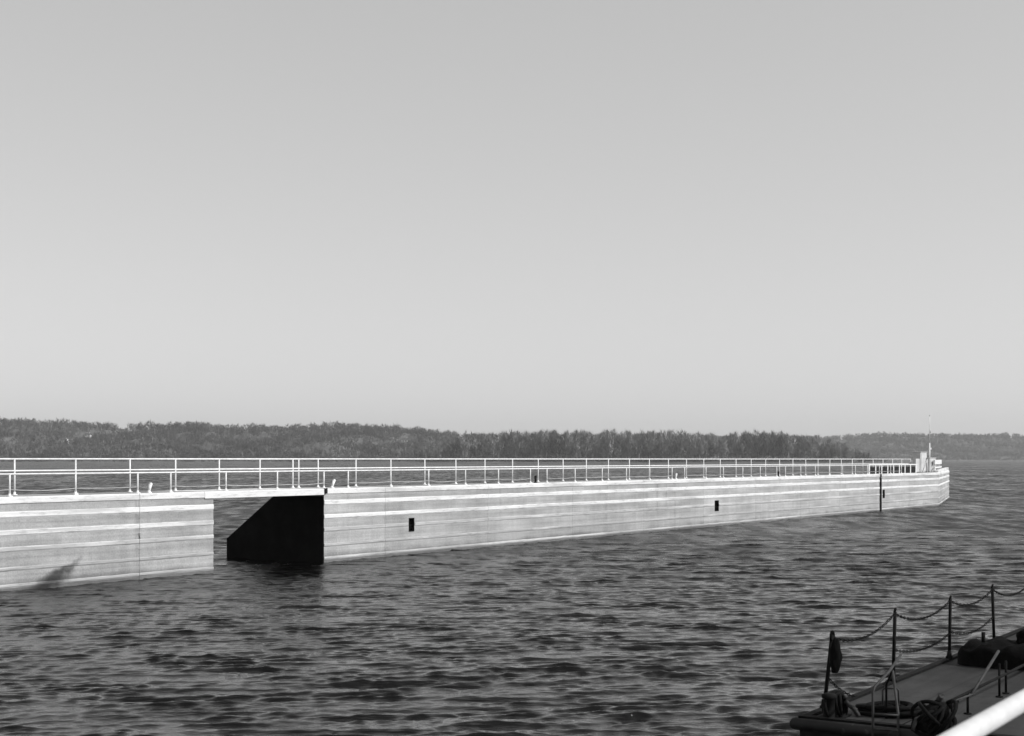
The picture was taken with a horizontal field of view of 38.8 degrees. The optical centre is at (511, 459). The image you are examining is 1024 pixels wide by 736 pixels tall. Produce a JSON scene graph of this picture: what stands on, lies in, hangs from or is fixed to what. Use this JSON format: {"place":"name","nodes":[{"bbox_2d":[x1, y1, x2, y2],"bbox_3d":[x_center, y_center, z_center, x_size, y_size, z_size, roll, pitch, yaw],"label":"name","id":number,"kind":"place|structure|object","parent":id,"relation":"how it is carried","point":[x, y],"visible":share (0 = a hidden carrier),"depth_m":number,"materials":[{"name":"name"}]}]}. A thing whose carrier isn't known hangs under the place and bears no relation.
{"place":"outdoors","nodes":[
{"label":"outdoors","id":0,"kind":"place"},
{"bbox_2d":[0,461,1023,735],"bbox_3d":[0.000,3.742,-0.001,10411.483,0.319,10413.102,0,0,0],"label":"river water","id":1,"kind":"structure","parent":0,"point":[718,631],"depth_m":33.21,"materials":[{"name":"black liquid"}]},
{"bbox_2d":[0,491,213,590],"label":"guide wall","id":2,"kind":"structure","parent":1,"relation":"in","point":[55,540],"depth_m":43.90,"materials":[{"name":"concrete"}]},
{"bbox_2d":[227,467,948,562],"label":"guide wall","id":3,"kind":"structure","parent":1,"relation":"in","point":[343,523],"depth_m":64.66,"materials":[{"name":"concrete"}]},
{"bbox_2d":[172,488,327,498],"bbox_3d":[-9.327,1.167,50.673,2.385,0.235,6.136,0,0,33],"label":"footbridge","id":4,"kind":"object","parent":3,"relation":"on","point":[236,493],"visible":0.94,"depth_m":49.91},
{"bbox_2d":[0,464,901,496],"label":"railing","id":5,"kind":"object","parent":3,"relation":"on","point":[323,483],"visible":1,"depth_m":54.23,"materials":[{"name":"metal"}]},
{"bbox_2d":[0,458,910,494],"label":"railing","id":6,"kind":"object","parent":3,"relation":"on","point":[318,468],"visible":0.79,"depth_m":56.10,"materials":[{"name":"metal"}]},
{"bbox_2d":[867,464,916,473],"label":"barrier","id":7,"kind":"object","parent":3,"relation":"on","point":[909,469],"visible":0.86,"depth_m":109.00,"materials":[{"name":"metal"}]},
{"bbox_2d":[926,458,935,471],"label":"equipment cabinet","id":8,"kind":"object","parent":3,"relation":"on","point":[930,464],"visible":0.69,"depth_m":116.91,"materials":[{"name":"metal"}]},
{"bbox_2d":[933,460,941,471],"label":"railing","id":9,"kind":"object","parent":3,"relation":"on","point":[938,463],"visible":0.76,"depth_m":122.05,"materials":[{"name":"metal"}]},
{"bbox_2d":[790,584,1023,735],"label":"work barge","id":10,"kind":"object","parent":1,"relation":"on","point":[948,677],"visible":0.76,"depth_m":19.84,"materials":[{"name":"metal"}]},
{"bbox_2d":[829,631,841,672],"bbox_3d":[4.143,2.467,18.666,0.165,0.544,0.204,0,0,33],"label":"work vest","id":11,"kind":"object","parent":10,"relation":"hanging from","point":[836,654],"visible":1,"depth_m":18.61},
{"bbox_2d":[821,689,859,717],"bbox_3d":[4.065,3.072,18.099,0.410,0.369,0.651,0,0,33],"label":"mooring bitt","id":12,"kind":"object","parent":10,"relation":"on","point":[836,703],"visible":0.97,"depth_m":18.00,"materials":[{"name":"metal"}]},
{"bbox_2d":[829,676,891,697],"bbox_3d":[4.768,3.031,19.799,0.049,0.485,2.707,0,0,32],"label":"safety chain","id":13,"kind":"object","parent":10,"relation":"hanging from","point":[836,686],"visible":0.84,"depth_m":19.20,"materials":[{"name":"metal"}]},
{"bbox_2d":[834,613,894,641],"bbox_3d":[4.807,2.324,19.799,0.049,0.245,2.690,0,0,32],"label":"safety chain","id":14,"kind":"object","parent":10,"relation":"hanging from","point":[868,635],"visible":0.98,"depth_m":19.88,"materials":[{"name":"metal"}]},
{"bbox_2d":[872,654,901,735],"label":"boarding ladder","id":15,"kind":"object","parent":10,"relation":"attached to","point":[891,671],"visible":1,"depth_m":17.48,"materials":[{"name":"metal"}]},
{"bbox_2d":[855,700,920,717],"bbox_3d":[4.793,3.162,18.393,0.920,0.188,0.714,0,0,33],"label":"hawser","id":16,"kind":"object","parent":10,"relation":"on","point":[864,709],"visible":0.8,"depth_m":18.18,"materials":[{"name":"fabric"}]},
{"bbox_2d":[882,687,899,705],"bbox_3d":[4.781,3.051,18.365,0.222,0.343,0.038,0,0,12],"label":"grab frame","id":17,"kind":"object","parent":10,"relation":"on","point":[897,689],"visible":0.78,"depth_m":18.36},
{"bbox_2d":[896,633,950,652],"bbox_3d":[6.261,2.825,22.138,0.048,0.178,2.893,0,0,32],"label":"safety chain","id":18,"kind":"object","parent":10,"relation":"attached to","point":[920,649],"visible":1,"depth_m":22.09,"materials":[{"name":"metal"}]},
{"bbox_2d":[897,601,950,620],"bbox_3d":[6.272,2.330,22.138,0.049,0.222,2.890,0,0,32],"label":"safety chain","id":19,"kind":"object","parent":10,"relation":"hanging from","point":[924,617],"visible":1,"depth_m":22.17,"materials":[{"name":"metal"}]},
{"bbox_2d":[910,693,957,735],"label":"line heap","id":20,"kind":"object","parent":10,"relation":"on","point":[936,717],"visible":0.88,"depth_m":17.09,"materials":[{"name":"fabric"}]},
{"bbox_2d":[903,650,1023,723],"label":"toe rail","id":21,"kind":"object","parent":10,"relation":"on","point":[976,687],"visible":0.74,"depth_m":19.26,"materials":[{"name":"metal"}]},
{"bbox_2d":[951,616,992,634],"bbox_3d":[7.637,2.787,24.137,0.049,0.216,2.022,0,0,38],"label":"safety chain","id":22,"kind":"object","parent":10,"relation":"hanging from","point":[979,628],"visible":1,"depth_m":24.20,"materials":[{"name":"metal"}]},
{"bbox_2d":[952,589,991,605],"bbox_3d":[7.633,2.321,24.137,0.049,0.214,2.007,0,0,37],"label":"safety chain","id":23,"kind":"object","parent":10,"relation":"hanging from","point":[960,604],"visible":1,"depth_m":24.16,"materials":[{"name":"metal"}]},
{"bbox_2d":[957,629,1023,670],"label":"covered pile","id":24,"kind":"object","parent":10,"relation":"on","point":[975,652],"visible":0.99,"depth_m":22.55,"materials":[{"name":"fabric"}]},
{"bbox_2d":[994,588,1023,596],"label":"safety chain","id":25,"kind":"object","parent":10,"relation":"hanging from","point":[1008,595],"visible":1,"depth_m":25.86,"materials":[{"name":"metal"}]},
{"bbox_3d":[13.569,3.175,9.117,15.000,3.110,90.000,0,0,33],"label":"lock wall","id":26,"kind":"object","parent":1,"relation":"in","visible":0},
{"bbox_2d":[938,689,1023,735],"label":"hand rail","id":27,"kind":"object","parent":26,"relation":"on","point":[993,718],"depth_m":2.77,"materials":[{"name":"metal"}]},
{"bbox_2d":[0,424,1023,461],"bbox_3d":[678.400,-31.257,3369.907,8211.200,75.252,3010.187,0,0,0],"label":"hills","id":28,"kind":"structure","parent":0,"point":[318,445],"depth_m":2486.34,"materials":[{"name":"grey plant"}]},
{"bbox_2d":[0,416,1023,460],"bbox_3d":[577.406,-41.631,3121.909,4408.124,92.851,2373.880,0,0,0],"label":"hillside woodland","id":29,"kind":"object","parent":28,"relation":"on","point":[258,447],"visible":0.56,"depth_m":2482.43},
{"bbox_2d":[0,455,1023,461],"bbox_3d":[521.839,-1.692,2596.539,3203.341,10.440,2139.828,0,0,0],"label":"shore brush","id":30,"kind":"object","parent":28,"relation":"on","point":[812,459],"visible":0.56,"depth_m":1907.73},
{"bbox_2d":[0,0,1023,439],"label":"sky","id":31,"kind":"structure","parent":0,"point":[721,217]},
{"bbox_2d":[393,461,896,462],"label":"island ground","id":32,"kind":"structure","parent":0,"point":[646,462],"depth_m":1549.56,"materials":[{"name":"grey soil"}]},
{"bbox_2d":[445,441,452,457],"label":"bare tree","id":33,"kind":"object","parent":32,"relation":"on","point":[448,446],"visible":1,"depth_m":1558.81,"materials":[{"name":"grey plant"}]},
{"bbox_2d":[447,439,461,460],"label":"bare tree","id":34,"kind":"object","parent":32,"relation":"on","point":[454,445],"visible":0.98,"depth_m":1557.29,"materials":[{"name":"grey plant"}]},
{"bbox_2d":[454,436,468,457],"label":"bare tree","id":35,"kind":"object","parent":32,"relation":"on","point":[459,448],"visible":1,"depth_m":1556.47,"materials":[{"name":"grey plant"}]},
{"bbox_2d":[459,439,469,457],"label":"bare tree","id":36,"kind":"object","parent":32,"relation":"on","point":[466,443],"visible":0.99,"depth_m":1553.24,"materials":[{"name":"grey plant"}]},
{"bbox_2d":[463,434,477,460],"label":"bare tree","id":37,"kind":"object","parent":32,"relation":"on","point":[471,443],"visible":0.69,"depth_m":1569.13,"materials":[{"name":"grey plant"}]},
{"bbox_2d":[467,434,480,457],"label":"bare tree","id":38,"kind":"object","parent":32,"relation":"on","point":[474,452],"visible":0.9,"depth_m":1573.14,"materials":[{"name":"grey plant"}]},
{"bbox_2d":[473,434,485,456],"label":"bare tree","id":39,"kind":"object","parent":32,"relation":"on","point":[481,437],"visible":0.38,"depth_m":1603.79,"materials":[{"name":"grey plant"}]},
{"bbox_2d":[477,443,485,455],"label":"bare tree","id":40,"kind":"object","parent":32,"relation":"on","point":[480,450],"visible":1,"depth_m":1557.19,"materials":[{"name":"grey plant"}]},
{"bbox_2d":[482,431,492,457],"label":"bare tree","id":41,"kind":"object","parent":32,"relation":"on","point":[487,440],"visible":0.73,"depth_m":1579.76,"materials":[{"name":"grey plant"}]},
{"bbox_2d":[483,433,497,457],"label":"bare tree","id":42,"kind":"object","parent":32,"relation":"on","point":[490,451],"visible":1,"depth_m":1564.40,"materials":[{"name":"grey plant"}]},
{"bbox_2d":[493,442,503,457],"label":"bare tree","id":43,"kind":"object","parent":32,"relation":"on","point":[498,450],"visible":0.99,"depth_m":1568.93,"materials":[{"name":"grey plant"}]},
{"bbox_2d":[496,433,508,456],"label":"bare tree","id":44,"kind":"object","parent":32,"relation":"on","point":[503,450],"visible":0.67,"depth_m":1591.73,"materials":[{"name":"grey plant"}]},
{"bbox_2d":[499,434,515,457],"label":"bare tree","id":45,"kind":"object","parent":32,"relation":"on","point":[505,442],"visible":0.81,"depth_m":1590.18,"materials":[{"name":"grey plant"}]},
{"bbox_2d":[507,429,526,457],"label":"bare tree","id":46,"kind":"object","parent":32,"relation":"on","point":[516,443],"visible":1,"depth_m":1574.37,"materials":[{"name":"grey plant"}]},
{"bbox_2d":[515,433,528,457],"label":"bare tree","id":47,"kind":"object","parent":32,"relation":"on","point":[521,444],"visible":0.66,"depth_m":1595.09,"materials":[{"name":"grey plant"}]},
{"bbox_2d":[518,434,533,457],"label":"bare tree","id":48,"kind":"object","parent":32,"relation":"on","point":[524,442],"visible":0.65,"depth_m":1593.86,"materials":[{"name":"grey plant"}]},
{"bbox_2d":[520,441,534,457],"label":"bare tree","id":49,"kind":"object","parent":32,"relation":"on","point":[529,447],"visible":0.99,"depth_m":1585.23,"materials":[{"name":"grey plant"}]},
{"bbox_2d":[528,432,542,460],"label":"bare tree","id":50,"kind":"object","parent":32,"relation":"on","point":[535,442],"visible":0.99,"depth_m":1583.11,"materials":[{"name":"grey plant"}]},
{"bbox_2d":[534,429,546,458],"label":"bare tree","id":51,"kind":"object","parent":32,"relation":"on","point":[541,433],"visible":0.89,"depth_m":1588.70,"materials":[{"name":"grey plant"}]},
{"bbox_2d":[536,431,553,460],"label":"bare tree","id":52,"kind":"object","parent":32,"relation":"on","point":[543,446],"visible":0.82,"depth_m":1578.54,"materials":[{"name":"grey plant"}]},
{"bbox_2d":[543,430,558,458],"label":"bare tree","id":53,"kind":"object","parent":32,"relation":"on","point":[551,449],"visible":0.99,"depth_m":1564.97,"materials":[{"name":"grey plant"}]},
{"bbox_2d":[549,431,564,457],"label":"bare tree","id":54,"kind":"object","parent":32,"relation":"on","point":[557,443],"visible":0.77,"depth_m":1563.44,"materials":[{"name":"grey plant"}]},
{"bbox_2d":[554,433,566,458],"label":"bare tree","id":55,"kind":"object","parent":32,"relation":"on","point":[560,444],"visible":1,"depth_m":1556.21,"materials":[{"name":"grey plant"}]},
{"bbox_2d":[562,430,572,460],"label":"bare tree","id":56,"kind":"object","parent":32,"relation":"on","point":[569,441],"visible":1,"depth_m":1549.84,"materials":[{"name":"grey plant"}]},
{"bbox_2d":[561,430,580,460],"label":"bare tree","id":57,"kind":"object","parent":32,"relation":"on","point":[576,436],"visible":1,"depth_m":1550.76,"materials":[{"name":"grey plant"}]},
{"bbox_2d":[572,439,581,456],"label":"bare tree","id":58,"kind":"object","parent":32,"relation":"on","point":[575,448],"visible":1,"depth_m":1545.65,"materials":[{"name":"grey plant"}]},
{"bbox_2d":[573,435,587,457],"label":"bare tree","id":59,"kind":"object","parent":32,"relation":"on","point":[582,447],"visible":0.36,"depth_m":1570.69,"materials":[{"name":"grey plant"}]},
{"bbox_2d":[579,433,594,458],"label":"bare tree","id":60,"kind":"object","parent":32,"relation":"on","point":[588,448],"visible":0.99,"depth_m":1550.26,"materials":[{"name":"grey plant"}]},
{"bbox_2d":[588,431,599,460],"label":"bare tree","id":61,"kind":"object","parent":32,"relation":"on","point":[596,450],"visible":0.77,"depth_m":1573.60,"materials":[{"name":"grey plant"}]},
{"bbox_2d":[590,433,601,458],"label":"bare tree","id":62,"kind":"object","parent":32,"relation":"on","point":[596,443],"visible":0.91,"depth_m":1575.82,"materials":[{"name":"grey plant"}]},
{"bbox_2d":[595,432,612,460],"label":"bare tree","id":63,"kind":"object","parent":32,"relation":"on","point":[603,440],"visible":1,"depth_m":1563.69,"materials":[{"name":"grey plant"}]},
{"bbox_2d":[601,431,614,460],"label":"bare tree","id":64,"kind":"object","parent":32,"relation":"on","point":[609,449],"visible":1,"depth_m":1562.07,"materials":[{"name":"grey plant"}]},
{"bbox_2d":[598,428,623,458],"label":"bare tree","id":65,"kind":"object","parent":32,"relation":"on","point":[613,430],"visible":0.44,"depth_m":1584.65,"materials":[{"name":"grey plant"}]},
{"bbox_2d":[609,432,624,460],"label":"bare tree","id":66,"kind":"object","parent":32,"relation":"on","point":[616,451],"visible":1,"depth_m":1570.51,"materials":[{"name":"grey plant"}]},
{"bbox_2d":[618,430,628,460],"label":"bare tree","id":67,"kind":"object","parent":32,"relation":"on","point":[624,447],"visible":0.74,"depth_m":1590.87,"materials":[{"name":"grey plant"}]},
{"bbox_2d":[618,431,633,458],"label":"bare tree","id":68,"kind":"object","parent":32,"relation":"on","point":[626,444],"visible":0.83,"depth_m":1590.12,"materials":[{"name":"grey plant"}]},
{"bbox_2d":[625,434,640,458],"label":"bare tree","id":69,"kind":"object","parent":32,"relation":"on","point":[630,449],"visible":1,"depth_m":1586.35,"materials":[{"name":"grey plant"}]},
{"bbox_2d":[633,433,643,457],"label":"bare tree","id":70,"kind":"object","parent":32,"relation":"on","point":[638,439],"visible":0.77,"depth_m":1593.76,"materials":[{"name":"grey plant"}]},
{"bbox_2d":[637,434,650,461],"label":"bare tree","id":71,"kind":"object","parent":32,"relation":"on","point":[643,452],"visible":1,"depth_m":1570.40,"materials":[{"name":"grey plant"}]},
{"bbox_2d":[638,430,656,457],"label":"bare tree","id":72,"kind":"object","parent":32,"relation":"on","point":[649,446],"visible":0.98,"depth_m":1575.76,"materials":[{"name":"grey plant"}]},
{"bbox_2d":[653,442,660,457],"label":"bare tree","id":73,"kind":"object","parent":32,"relation":"on","point":[658,446],"visible":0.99,"depth_m":1570.19,"materials":[{"name":"grey plant"}]},
{"bbox_2d":[656,430,668,458],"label":"bare tree","id":74,"kind":"object","parent":32,"relation":"on","point":[661,450],"visible":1,"depth_m":1565.37,"materials":[{"name":"grey plant"}]},
{"bbox_2d":[664,430,679,460],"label":"bare tree","id":75,"kind":"object","parent":32,"relation":"on","point":[671,450],"visible":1,"depth_m":1562.74,"materials":[{"name":"grey plant"}]},
{"bbox_2d":[668,434,683,460],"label":"bare tree","id":76,"kind":"object","parent":32,"relation":"on","point":[677,445],"visible":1,"depth_m":1557.86,"materials":[{"name":"grey plant"}]},
{"bbox_2d":[681,434,693,458],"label":"bare tree","id":77,"kind":"object","parent":32,"relation":"on","point":[686,444],"visible":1,"depth_m":1552.24,"materials":[{"name":"grey plant"}]},
{"bbox_2d":[687,432,699,461],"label":"bare tree","id":78,"kind":"object","parent":32,"relation":"on","point":[695,448],"visible":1,"depth_m":1543.57,"materials":[{"name":"grey plant"}]},
{"bbox_2d":[696,432,705,458],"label":"bare tree","id":79,"kind":"object","parent":32,"relation":"on","point":[701,444],"visible":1,"depth_m":1542.09,"materials":[{"name":"grey plant"}]},
{"bbox_2d":[698,434,709,460],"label":"bare tree","id":80,"kind":"object","parent":32,"relation":"on","point":[705,447],"visible":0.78,"depth_m":1552.90,"materials":[{"name":"grey plant"}]},
{"bbox_2d":[703,442,715,457],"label":"bare tree","id":81,"kind":"object","parent":32,"relation":"on","point":[711,450],"visible":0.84,"depth_m":1556.50,"materials":[{"name":"grey plant"}]},
{"bbox_2d":[708,435,719,458],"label":"bare tree","id":82,"kind":"object","parent":32,"relation":"on","point":[712,442],"visible":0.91,"depth_m":1566.95,"materials":[{"name":"grey plant"}]},
{"bbox_2d":[710,434,728,457],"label":"bare tree","id":83,"kind":"object","parent":32,"relation":"on","point":[717,445],"visible":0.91,"depth_m":1565.44,"materials":[{"name":"grey plant"}]},
{"bbox_2d":[716,437,727,455],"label":"bare tree","id":84,"kind":"object","parent":32,"relation":"on","point":[724,448],"visible":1,"depth_m":1553.67,"materials":[{"name":"grey plant"}]},
{"bbox_2d":[724,434,731,460],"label":"bare tree","id":85,"kind":"object","parent":32,"relation":"on","point":[726,454],"visible":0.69,"depth_m":1583.16,"materials":[{"name":"grey plant"}]},
{"bbox_2d":[727,435,738,457],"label":"bare tree","id":86,"kind":"object","parent":32,"relation":"on","point":[732,445],"visible":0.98,"depth_m":1578.98,"materials":[{"name":"grey plant"}]},
{"bbox_2d":[732,431,745,458],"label":"bare tree","id":87,"kind":"object","parent":32,"relation":"on","point":[741,450],"visible":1,"depth_m":1579.01,"materials":[{"name":"grey plant"}]},
{"bbox_2d":[743,435,756,457],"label":"bare tree","id":88,"kind":"object","parent":32,"relation":"on","point":[749,445],"visible":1,"depth_m":1580.02,"materials":[{"name":"grey plant"}]},
{"bbox_2d":[744,431,765,458],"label":"bare tree","id":89,"kind":"object","parent":32,"relation":"on","point":[756,443],"visible":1,"depth_m":1579.81,"materials":[{"name":"grey plant"}]},
{"bbox_2d":[750,428,768,458],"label":"bare tree","id":90,"kind":"object","parent":32,"relation":"on","point":[762,446],"visible":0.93,"depth_m":1579.55,"materials":[{"name":"grey plant"}]},
{"bbox_2d":[758,432,769,458],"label":"bare tree","id":91,"kind":"object","parent":32,"relation":"on","point":[762,435],"visible":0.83,"depth_m":1586.77,"materials":[{"name":"grey plant"}]},
{"bbox_2d":[761,432,776,458],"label":"bare tree","id":92,"kind":"object","parent":32,"relation":"on","point":[770,453],"visible":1,"depth_m":1570.63,"materials":[{"name":"grey plant"}]},
{"bbox_2d":[767,434,780,460],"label":"bare tree","id":93,"kind":"object","parent":32,"relation":"on","point":[777,442],"visible":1,"depth_m":1571.68,"materials":[{"name":"grey plant"}]},
{"bbox_2d":[778,431,788,459],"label":"bare tree","id":94,"kind":"object","parent":32,"relation":"on","point":[781,441],"visible":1,"depth_m":1572.95,"materials":[{"name":"grey plant"}]},
{"bbox_2d":[782,434,797,460],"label":"bare tree","id":95,"kind":"object","parent":32,"relation":"on","point":[788,447],"visible":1,"depth_m":1563.35,"materials":[{"name":"grey plant"}]},
{"bbox_2d":[790,435,802,459],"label":"bare tree","id":96,"kind":"object","parent":32,"relation":"on","point":[795,450],"visible":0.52,"depth_m":1605.36,"materials":[{"name":"grey plant"}]},
{"bbox_2d":[795,442,803,457],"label":"bare tree","id":97,"kind":"object","parent":32,"relation":"on","point":[799,452],"visible":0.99,"depth_m":1570.34,"materials":[{"name":"grey plant"}]},
{"bbox_2d":[797,435,810,458],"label":"bare tree","id":98,"kind":"object","parent":32,"relation":"on","point":[805,450],"visible":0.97,"depth_m":1573.20,"materials":[{"name":"grey plant"}]},
{"bbox_2d":[803,435,817,460],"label":"bare tree","id":99,"kind":"object","parent":32,"relation":"on","point":[808,441],"visible":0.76,"depth_m":1571.58,"materials":[{"name":"grey plant"}]},
{"bbox_2d":[808,442,818,458],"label":"bare tree","id":100,"kind":"object","parent":32,"relation":"on","point":[815,452],"visible":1,"depth_m":1547.79,"materials":[{"name":"grey plant"}]},
{"bbox_2d":[813,438,824,458],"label":"bare tree","id":101,"kind":"object","parent":32,"relation":"on","point":[819,448],"visible":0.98,"depth_m":1557.11,"materials":[{"name":"grey plant"}]},
{"bbox_2d":[821,441,830,458],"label":"bare tree","id":102,"kind":"object","parent":32,"relation":"on","point":[825,451],"visible":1,"depth_m":1551.04,"materials":[{"name":"grey plant"}]},
{"bbox_2d":[830,441,840,461],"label":"bare tree","id":103,"kind":"object","parent":32,"relation":"on","point":[834,450],"visible":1,"depth_m":1550.36,"materials":[{"name":"grey plant"}]},
{"bbox_2d":[842,447,849,458],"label":"bare tree","id":104,"kind":"object","parent":32,"relation":"on","point":[846,452],"visible":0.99,"depth_m":1556.70,"materials":[{"name":"grey plant"}]},
{"bbox_2d":[913,459,919,472],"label":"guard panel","id":105,"kind":"object","parent":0,"point":[916,461],"visible":0.87,"depth_m":114.69,"materials":[{"name":"white paint"}]},
{"bbox_2d":[913,452,926,472],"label":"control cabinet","id":106,"kind":"object","parent":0,"point":[922,456],"visible":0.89,"depth_m":115.98,"materials":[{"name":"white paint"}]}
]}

